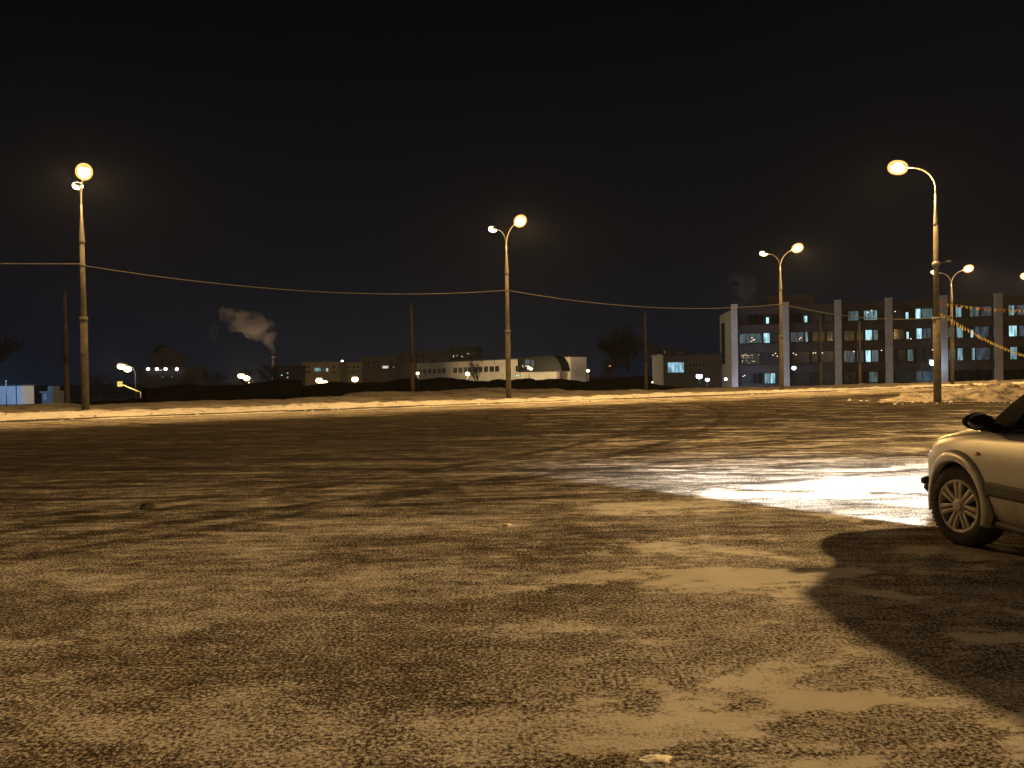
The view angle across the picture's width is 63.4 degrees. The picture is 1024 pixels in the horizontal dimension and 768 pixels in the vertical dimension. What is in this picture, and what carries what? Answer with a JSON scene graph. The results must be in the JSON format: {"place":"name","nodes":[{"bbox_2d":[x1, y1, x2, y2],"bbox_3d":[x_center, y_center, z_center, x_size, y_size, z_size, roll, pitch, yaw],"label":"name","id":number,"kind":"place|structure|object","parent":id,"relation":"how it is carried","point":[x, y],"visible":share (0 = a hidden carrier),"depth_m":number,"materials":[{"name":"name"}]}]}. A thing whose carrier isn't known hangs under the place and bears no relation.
{"place":"outdoors","nodes":[
{"label":"outdoors","id":0,"kind":"place"},
{"bbox_2d":[0,384,35,404],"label":"metal shed","id":1,"kind":"structure","parent":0,"point":[20,393],"depth_m":118.01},
{"bbox_2d":[13,376,652,404],"bbox_3d":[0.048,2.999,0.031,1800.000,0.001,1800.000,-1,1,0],"label":"ground","id":2,"kind":"structure","parent":0,"point":[113,392],"depth_m":279.04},
{"bbox_2d":[0,328,29,361],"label":"bare tree","id":3,"kind":"object","parent":2,"relation":"on","point":[14,346],"visible":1,"depth_m":95.36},
{"bbox_2d":[39,386,63,403],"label":"kiosk","id":4,"kind":"object","parent":2,"relation":"on","point":[53,394],"visible":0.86,"depth_m":112.30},
{"bbox_2d":[63,291,69,402],"bbox_3d":[-27.396,-1.088,50.887,0.340,9.200,0.340,-1,1,0],"label":"concrete post","id":5,"kind":"object","parent":2,"relation":"on","point":[66,369],"visible":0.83,"depth_m":50.77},
{"bbox_2d":[60,396,142,404],"bbox_3d":[-27.569,1.844,53.559,6.817,2.091,3.078,-1,1,-33],"label":"hedge","id":6,"kind":"object","parent":2,"relation":"on","point":[135,400],"visible":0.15,"depth_m":54.09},
{"bbox_2d":[89,371,113,398],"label":"bare tree","id":7,"kind":"object","parent":2,"relation":"on","point":[96,381],"visible":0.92,"depth_m":150.11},
{"bbox_2d":[117,362,135,397],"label":"distant lamp","id":8,"kind":"object","parent":2,"relation":"on","point":[121,365],"visible":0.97,"depth_m":111.91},
{"bbox_2d":[117,381,141,397],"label":"crossing sign","id":9,"kind":"object","parent":2,"relation":"on","point":[119,383],"visible":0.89,"depth_m":112.54,"materials":[{"name":"metal"}]},
{"bbox_2d":[139,345,207,392],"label":"apartment block","id":10,"kind":"structure","parent":2,"relation":"on","point":[161,357],"depth_m":180.93,"materials":[{"name":"concrete"}]},
{"bbox_2d":[201,369,229,385],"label":"bare tree","id":11,"kind":"object","parent":2,"relation":"on","point":[220,377],"visible":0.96,"depth_m":169.58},
{"bbox_2d":[141,378,302,402],"bbox_3d":[-20.268,1.089,58.249,10.760,3.270,3.196,-1,1,-34],"label":"hedge","id":12,"kind":"object","parent":2,"relation":"on","point":[279,389],"visible":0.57,"depth_m":57.59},
{"bbox_2d":[232,367,257,383],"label":"bare tree","id":13,"kind":"object","parent":2,"relation":"on","point":[243,380],"visible":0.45,"depth_m":189.79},
{"bbox_2d":[237,372,252,381],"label":"distant lamp","id":14,"kind":"object","parent":2,"relation":"on","point":[245,378],"visible":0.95,"depth_m":114.89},
{"bbox_2d":[258,364,283,380],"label":"bare tree","id":15,"kind":"object","parent":2,"relation":"on","point":[273,371],"visible":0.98,"depth_m":199.75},
{"bbox_2d":[272,365,305,385],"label":"apartment block","id":16,"kind":"structure","parent":2,"relation":"on","point":[293,372],"depth_m":229.99,"materials":[{"name":"concrete"}]},
{"bbox_2d":[301,362,347,385],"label":"apartment block","id":17,"kind":"structure","parent":2,"relation":"on","point":[331,371],"depth_m":249.97,"materials":[{"name":"concrete"}]},
{"bbox_2d":[347,362,368,382],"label":"apartment block","id":18,"kind":"structure","parent":2,"relation":"on","point":[359,370],"depth_m":261.98,"materials":[{"name":"concrete"}]},
{"bbox_2d":[302,377,420,397],"bbox_3d":[-11.775,0.939,64.677,9.901,3.167,3.469,-1,1,-30],"label":"hedge","id":19,"kind":"object","parent":2,"relation":"on","point":[334,388],"visible":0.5,"depth_m":63.81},
{"bbox_2d":[360,357,401,381],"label":"apartment block","id":20,"kind":"structure","parent":2,"relation":"on","point":[383,369],"depth_m":289.96,"materials":[{"name":"brown brick"}]},
{"bbox_2d":[410,303,414,391],"bbox_3d":[-7.482,-1.441,61.987,0.340,9.200,0.340,-1,1,0],"label":"concrete post","id":21,"kind":"object","parent":2,"relation":"on","point":[412,387],"visible":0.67,"depth_m":61.86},
{"bbox_2d":[397,351,450,378],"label":"apartment block","id":22,"kind":"structure","parent":2,"relation":"on","point":[429,356],"depth_m":319.91,"materials":[{"name":"concrete"}]},
{"bbox_2d":[464,358,484,380],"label":"bare tree","id":23,"kind":"object","parent":2,"relation":"on","point":[472,371],"visible":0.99,"depth_m":128.06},
{"bbox_2d":[419,377,538,390],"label":"hedge","id":24,"kind":"object","parent":2,"relation":"on","point":[438,384],"visible":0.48,"depth_m":70.26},
{"bbox_2d":[0,379,1023,412],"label":"verge","id":25,"kind":"structure","parent":2,"relation":"on","point":[454,394],"depth_m":48.12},
{"bbox_2d":[73,166,89,409],"bbox_3d":[-18.375,-3.751,35.621,0.660,10.755,3.684,-1,1,-30],"label":"street lamp","id":26,"kind":"object","parent":25,"relation":"on","point":[83,172],"visible":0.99,"depth_m":35.56,"materials":[{"name":"metal"}]},
{"bbox_2d":[0,263,80,263],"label":"overhead cable","id":27,"kind":"object","parent":26,"relation":"attached to","point":[40,263],"visible":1,"depth_m":34.71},
{"bbox_2d":[81,265,506,294],"bbox_3d":[-9.380,-4.933,41.180,21.427,0.765,0.048,-1,1,-32],"label":"overhead cable","id":28,"kind":"object","parent":26,"relation":"attached to","point":[275,288],"visible":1,"depth_m":39.74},
{"bbox_2d":[489,217,524,397],"bbox_3d":[-0.265,-3.927,46.867,0.660,10.755,3.684,-1,1,-34],"label":"street lamp","id":29,"kind":"object","parent":25,"relation":"on","point":[508,352],"visible":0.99,"depth_m":46.87,"materials":[{"name":"metal"}]},
{"bbox_2d":[507,290,779,308],"bbox_3d":[9.293,-5.169,52.431,22.189,0.723,0.048,-1,1,-30],"label":"overhead cable","id":30,"kind":"object","parent":29,"relation":"attached to","point":[641,306],"visible":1,"depth_m":51.64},
{"bbox_2d":[932,266,972,383],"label":"street lamp","id":31,"kind":"object","parent":25,"relation":"on","point":[951,348],"visible":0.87,"depth_m":70.96,"materials":[{"name":"metal"}]},
{"bbox_2d":[536,378,643,390],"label":"hedge","id":32,"kind":"object","parent":2,"relation":"on","point":[604,385],"visible":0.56,"depth_m":77.20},
{"bbox_2d":[601,358,626,379],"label":"bare tree","id":33,"kind":"object","parent":2,"relation":"on","point":[608,369],"visible":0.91,"depth_m":125.23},
{"bbox_2d":[595,322,650,377],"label":"bare tree","id":34,"kind":"object","parent":2,"relation":"on","point":[614,344],"visible":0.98,"depth_m":110.49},
{"bbox_2d":[644,311,647,389],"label":"concrete post","id":35,"kind":"object","parent":2,"relation":"on","point":[645,365],"visible":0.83,"depth_m":72.56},
{"bbox_2d":[647,340,686,361],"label":"bare tree","id":36,"kind":"object","parent":2,"relation":"on","point":[652,352],"visible":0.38,"depth_m":139.09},
{"bbox_2d":[648,383,725,389],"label":"hedge","id":37,"kind":"object","parent":2,"relation":"on","point":[651,386],"visible":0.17,"depth_m":81.55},
{"bbox_2d":[819,320,821,385],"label":"concrete post","id":38,"kind":"object","parent":2,"relation":"on","point":[820,371],"visible":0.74,"depth_m":85.86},
{"bbox_2d":[858,321,860,383],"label":"concrete post","id":39,"kind":"object","parent":2,"relation":"on","point":[859,364],"visible":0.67,"depth_m":87.37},
{"bbox_2d":[720,293,1023,386],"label":"office building","id":40,"kind":"structure","parent":2,"relation":"on","point":[896,351],"depth_m":138.68,"materials":[{"name":"grey"}]},
{"bbox_2d":[721,322,724,363],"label":"stair window","id":41,"kind":"structure","parent":40,"relation":"in","point":[723,324],"depth_m":155.45,"materials":[{"name":"black glass"}]},
{"bbox_2d":[742,373,750,383],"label":"window","id":42,"kind":"structure","parent":40,"relation":"in","point":[746,379],"depth_m":145.36,"materials":[{"name":"grey"}]},
{"bbox_2d":[741,353,759,364],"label":"window","id":43,"kind":"structure","parent":40,"relation":"in","point":[752,358],"depth_m":145.11,"materials":[{"name":"grey"}]},
{"bbox_2d":[739,333,761,343],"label":"window","id":44,"kind":"structure","parent":40,"relation":"in","point":[746,338],"depth_m":145.04,"materials":[{"name":"blue"}]},
{"bbox_2d":[748,314,763,323],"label":"window","id":45,"kind":"structure","parent":40,"relation":"in","point":[753,319],"depth_m":144.65,"materials":[{"name":"black glass"}]},
{"bbox_2d":[753,373,762,383],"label":"window","id":46,"kind":"structure","parent":40,"relation":"in","point":[757,377],"depth_m":144.72,"materials":[{"name":"black glass"}]},
{"bbox_2d":[763,333,769,342],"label":"window","id":47,"kind":"structure","parent":40,"relation":"in","point":[766,336],"depth_m":144.16,"materials":[{"name":"blue"}]},
{"bbox_2d":[764,373,769,383],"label":"window","id":48,"kind":"structure","parent":40,"relation":"in","point":[766,375],"depth_m":144.23,"materials":[{"name":"blue"}]},
{"bbox_2d":[762,352,777,363],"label":"window","id":49,"kind":"structure","parent":40,"relation":"in","point":[767,357],"depth_m":144.02,"materials":[{"name":"grey"}]},
{"bbox_2d":[771,333,778,342],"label":"window","id":50,"kind":"structure","parent":40,"relation":"in","point":[774,336],"depth_m":143.72,"materials":[{"name":"grey"}]},
{"bbox_2d":[771,314,778,323],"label":"window","id":51,"kind":"structure","parent":40,"relation":"in","point":[774,317],"depth_m":143.67,"materials":[{"name":"black glass"}]},
{"bbox_2d":[790,313,801,322],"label":"window","id":52,"kind":"structure","parent":40,"relation":"in","point":[794,317],"depth_m":142.53,"materials":[{"name":"black glass"}]},
{"bbox_2d":[791,332,803,341],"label":"window","id":53,"kind":"structure","parent":40,"relation":"in","point":[795,336],"depth_m":142.51,"materials":[{"name":"grey"}]},
{"bbox_2d":[793,351,809,363],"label":"window","id":54,"kind":"structure","parent":40,"relation":"in","point":[801,357],"depth_m":142.34,"materials":[{"name":"grey"}]},
{"bbox_2d":[794,372,809,382],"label":"window","id":55,"kind":"structure","parent":40,"relation":"in","point":[798,377],"depth_m":142.34,"materials":[{"name":"grey"}]},
{"bbox_2d":[811,351,817,362],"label":"window","id":56,"kind":"structure","parent":40,"relation":"in","point":[814,357],"depth_m":141.65,"materials":[{"name":"grey"}]},
{"bbox_2d":[813,312,822,321],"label":"window","id":57,"kind":"structure","parent":40,"relation":"in","point":[817,316],"depth_m":141.37,"materials":[{"name":"grey"}]},
{"bbox_2d":[812,331,824,341],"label":"window","id":58,"kind":"structure","parent":40,"relation":"in","point":[815,334],"depth_m":141.44,"materials":[{"name":"brown"}]},
{"bbox_2d":[818,372,833,382],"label":"window","id":59,"kind":"structure","parent":40,"relation":"in","point":[827,377],"depth_m":141.02,"materials":[{"name":"grey"}]},
{"bbox_2d":[821,351,833,362],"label":"window","id":60,"kind":"structure","parent":40,"relation":"in","point":[827,356],"depth_m":140.96,"materials":[{"name":"brown"}]},
{"bbox_2d":[824,312,832,321],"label":"window","id":61,"kind":"structure","parent":40,"relation":"in","point":[827,317],"depth_m":140.82,"materials":[{"name":"grey"}]},
{"bbox_2d":[844,350,854,362],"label":"window","id":62,"kind":"structure","parent":40,"relation":"in","point":[849,356],"depth_m":139.79,"materials":[{"name":"grey"}]},
{"bbox_2d":[844,330,854,340],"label":"window","id":63,"kind":"structure","parent":40,"relation":"in","point":[849,335],"depth_m":139.76,"materials":[{"name":"brown"}]},
{"bbox_2d":[844,372,855,382],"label":"window","id":64,"kind":"structure","parent":40,"relation":"in","point":[849,377],"depth_m":139.86,"materials":[{"name":"grey"}]},
{"bbox_2d":[848,311,858,320],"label":"window","id":65,"kind":"structure","parent":40,"relation":"in","point":[850,313],"depth_m":139.50,"materials":[{"name":"grey"}]},
{"bbox_2d":[857,372,866,382],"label":"window","id":66,"kind":"structure","parent":40,"relation":"in","point":[863,374],"depth_m":139.18,"materials":[{"name":"black glass"}]},
{"bbox_2d":[865,350,870,361],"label":"window","id":67,"kind":"structure","parent":40,"relation":"in","point":[867,352],"depth_m":138.89,"materials":[{"name":"blue"}]},
{"bbox_2d":[865,330,871,339],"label":"window","id":68,"kind":"structure","parent":40,"relation":"in","point":[868,333],"depth_m":138.82,"materials":[{"name":"blue"}]},
{"bbox_2d":[864,310,876,320],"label":"window","id":69,"kind":"structure","parent":40,"relation":"in","point":[871,314],"depth_m":138.63,"materials":[{"name":"blue"}]},
{"bbox_2d":[869,371,877,381],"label":"window","id":70,"kind":"structure","parent":40,"relation":"in","point":[873,376],"depth_m":138.67,"materials":[{"name":"grey"}]},
{"bbox_2d":[871,350,878,361],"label":"window","id":71,"kind":"structure","parent":40,"relation":"in","point":[874,353],"depth_m":138.55,"materials":[{"name":"grey"}]},
{"bbox_2d":[893,329,903,339],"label":"window","id":72,"kind":"structure","parent":40,"relation":"in","point":[898,334],"depth_m":137.32,"materials":[{"name":"brown glass"}]},
{"bbox_2d":[893,309,903,318],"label":"window","id":73,"kind":"structure","parent":40,"relation":"in","point":[899,314],"depth_m":137.25,"materials":[{"name":"grey"}]},
{"bbox_2d":[898,349,905,361],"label":"window","id":74,"kind":"structure","parent":40,"relation":"in","point":[901,352],"depth_m":137.19,"materials":[{"name":"grey"}]},
{"bbox_2d":[896,371,913,381],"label":"window","id":75,"kind":"structure","parent":40,"relation":"in","point":[901,376],"depth_m":137.10,"materials":[{"name":"grey"}]},
{"bbox_2d":[907,349,913,360],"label":"window","id":76,"kind":"structure","parent":40,"relation":"in","point":[910,357],"depth_m":136.79,"materials":[{"name":"grey"}]},
{"bbox_2d":[915,308,920,318],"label":"window","id":77,"kind":"structure","parent":40,"relation":"in","point":[917,311],"depth_m":136.32,"materials":[{"name":"blue"}]},
{"bbox_2d":[916,328,921,338],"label":"window","id":78,"kind":"structure","parent":40,"relation":"in","point":[918,330],"depth_m":136.32,"materials":[{"name":"blue"}]},
{"bbox_2d":[915,371,932,381],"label":"window","id":79,"kind":"structure","parent":40,"relation":"in","point":[920,376],"depth_m":136.17,"materials":[{"name":"blue"}]},
{"bbox_2d":[917,349,932,360],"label":"window","id":80,"kind":"structure","parent":40,"relation":"in","point":[922,354],"depth_m":136.09,"materials":[{"name":"grey"}]},
{"bbox_2d":[922,328,930,338],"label":"window","id":81,"kind":"structure","parent":40,"relation":"in","point":[926,331],"depth_m":135.94,"materials":[{"name":"grey"}]},
{"bbox_2d":[921,308,932,317],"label":"window","id":82,"kind":"structure","parent":40,"relation":"in","point":[925,312],"depth_m":135.89,"materials":[{"name":"grey"}]},
{"bbox_2d":[955,307,961,316],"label":"window","id":83,"kind":"structure","parent":40,"relation":"in","point":[958,310],"depth_m":134.37,"materials":[{"name":"blue"}]},
{"bbox_2d":[956,327,962,337],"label":"window","id":84,"kind":"structure","parent":40,"relation":"in","point":[959,333],"depth_m":134.37,"materials":[{"name":"blue"}]},
{"bbox_2d":[957,348,962,360],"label":"window","id":85,"kind":"structure","parent":40,"relation":"in","point":[959,350],"depth_m":134.40,"materials":[{"name":"blue"}]},
{"bbox_2d":[948,370,992,381],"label":"window","id":86,"kind":"structure","parent":40,"relation":"in","point":[959,375],"depth_m":133.85,"materials":[{"name":"black glass"}]},
{"bbox_2d":[970,306,978,316],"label":"window","id":87,"kind":"structure","parent":40,"relation":"in","point":[973,312],"depth_m":133.62,"materials":[{"name":"grey"}]},
{"bbox_2d":[974,326,988,337],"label":"window","id":88,"kind":"structure","parent":40,"relation":"in","point":[983,331],"depth_m":133.32,"materials":[{"name":"grey"}]},
{"bbox_2d":[976,347,989,359],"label":"window","id":89,"kind":"structure","parent":40,"relation":"in","point":[982,353],"depth_m":133.31,"materials":[{"name":"grey"}]},
{"bbox_2d":[981,306,991,316],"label":"window","id":90,"kind":"structure","parent":40,"relation":"in","point":[983,313],"depth_m":133.03,"materials":[{"name":"grey"}]},
{"bbox_2d":[1008,305,1014,315],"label":"window","id":91,"kind":"structure","parent":40,"relation":"in","point":[1012,313],"depth_m":131.93,"materials":[{"name":"blue"}]},
{"bbox_2d":[1008,325,1016,336],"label":"window","id":92,"kind":"structure","parent":40,"relation":"in","point":[1012,329],"depth_m":131.93,"materials":[{"name":"blue"}]},
{"bbox_2d":[1003,369,1023,379],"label":"window","id":93,"kind":"structure","parent":40,"relation":"in","point":[1008,374],"depth_m":131.96,"materials":[{"name":"black glass"}]},
{"bbox_2d":[1010,347,1016,359],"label":"window","id":94,"kind":"structure","parent":40,"relation":"in","point":[1012,356],"depth_m":131.93,"materials":[{"name":"blue"}]},
{"bbox_2d":[1016,305,1023,314],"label":"window","id":95,"kind":"structure","parent":40,"relation":"in","point":[1017,306],"depth_m":131.51,"materials":[{"name":"grey"}]},
{"bbox_2d":[448,346,482,360],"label":"apartment block","id":96,"kind":"structure","parent":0,"point":[464,353],"depth_m":334.88,"materials":[{"name":"brick"}]},
{"bbox_2d":[416,355,587,381],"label":"white building","id":97,"kind":"structure","parent":0,"point":[570,367],"depth_m":179.41,"materials":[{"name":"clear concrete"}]},
{"bbox_2d":[0,387,1023,767],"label":"parking lot","id":98,"kind":"structure","parent":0,"point":[772,581],"depth_m":5.73,"materials":[{"name":"asphalt"}]},
{"bbox_2d":[140,502,154,509],"bbox_3d":[-4.302,1.431,9.760,0.171,0.075,0.158,-1,1,0],"label":"frozen clod","id":99,"kind":"object","parent":98,"relation":"on","point":[146,505],"visible":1,"depth_m":9.73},
{"bbox_2d":[0,386,957,422],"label":"kerb","id":100,"kind":"structure","parent":98,"relation":"on","point":[54,419],"depth_m":40.01,"materials":[{"name":"stone"}]},
{"bbox_2d":[0,382,1023,422],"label":"snow bank","id":101,"kind":"structure","parent":98,"relation":"on","point":[83,414],"depth_m":39.81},
{"bbox_2d":[5,382,1020,420],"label":"snow lumps","id":102,"kind":"object","parent":101,"relation":"on","point":[849,399],"visible":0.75,"depth_m":39.30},
{"bbox_2d":[760,245,801,389],"bbox_3d":[18.971,-4.280,58.123,0.660,10.755,3.684,-1,1,-30],"label":"street lamp","id":103,"kind":"object","parent":101,"relation":"on","point":[781,369],"visible":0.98,"depth_m":58.07,"materials":[{"name":"metal"}]},
{"bbox_2d":[781,304,949,319],"bbox_3d":[28.291,-5.456,64.482,22.847,0.776,0.060,-1,1,-34],"label":"overhead cable","id":104,"kind":"object","parent":103,"relation":"attached to","point":[854,316],"visible":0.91,"depth_m":62.74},
{"bbox_2d":[638,754,672,763],"bbox_3d":[0.557,1.452,3.215,0.140,0.014,0.071,-1,1,0],"label":"ice flake","id":105,"kind":"object","parent":98,"relation":"on","point":[653,759],"visible":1,"depth_m":3.20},
{"bbox_2d":[877,380,1023,401],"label":"snow heap","id":106,"kind":"object","parent":98,"relation":"on","point":[1008,392],"visible":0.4,"depth_m":37.97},
{"bbox_2d":[87,382,1016,414],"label":"dry weeds","id":107,"kind":"object","parent":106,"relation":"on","point":[701,393],"visible":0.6,"depth_m":37.82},
{"bbox_2d":[889,163,950,402],"bbox_3d":[18.042,-4.471,36.614,2.553,10.969,0.657,-1,1,17],"label":"street lamp","id":108,"kind":"object","parent":106,"relation":"on","point":[937,384],"visible":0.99,"depth_m":36.47,"materials":[{"name":"metal"}]},
{"bbox_2d":[940,312,1023,356],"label":"flag garland","id":109,"kind":"object","parent":108,"relation":"hanging from","point":[1014,353],"visible":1,"depth_m":49.10},
{"bbox_2d":[940,302,1023,312],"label":"flag garland","id":110,"kind":"object","parent":108,"relation":"hanging from","point":[989,309],"visible":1,"depth_m":36.66},
{"bbox_2d":[921,394,1023,545],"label":"parked car","id":111,"kind":"object","parent":98,"relation":"on","point":[976,473],"visible":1,"depth_m":6.72,"materials":[{"name":"silver metal"}]},
{"bbox_2d":[0,0,1023,385],"label":"sky","id":112,"kind":"structure","parent":0,"point":[649,153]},
{"bbox_2d":[651,351,722,387],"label":"grey house","id":113,"kind":"structure","parent":0,"point":[681,368],"depth_m":127.99,"materials":[{"name":"paint"}]},
{"bbox_2d":[667,362,683,372],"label":"window","id":114,"kind":"structure","parent":113,"relation":"in","point":[672,367],"depth_m":127.93,"materials":[{"name":"blue"}]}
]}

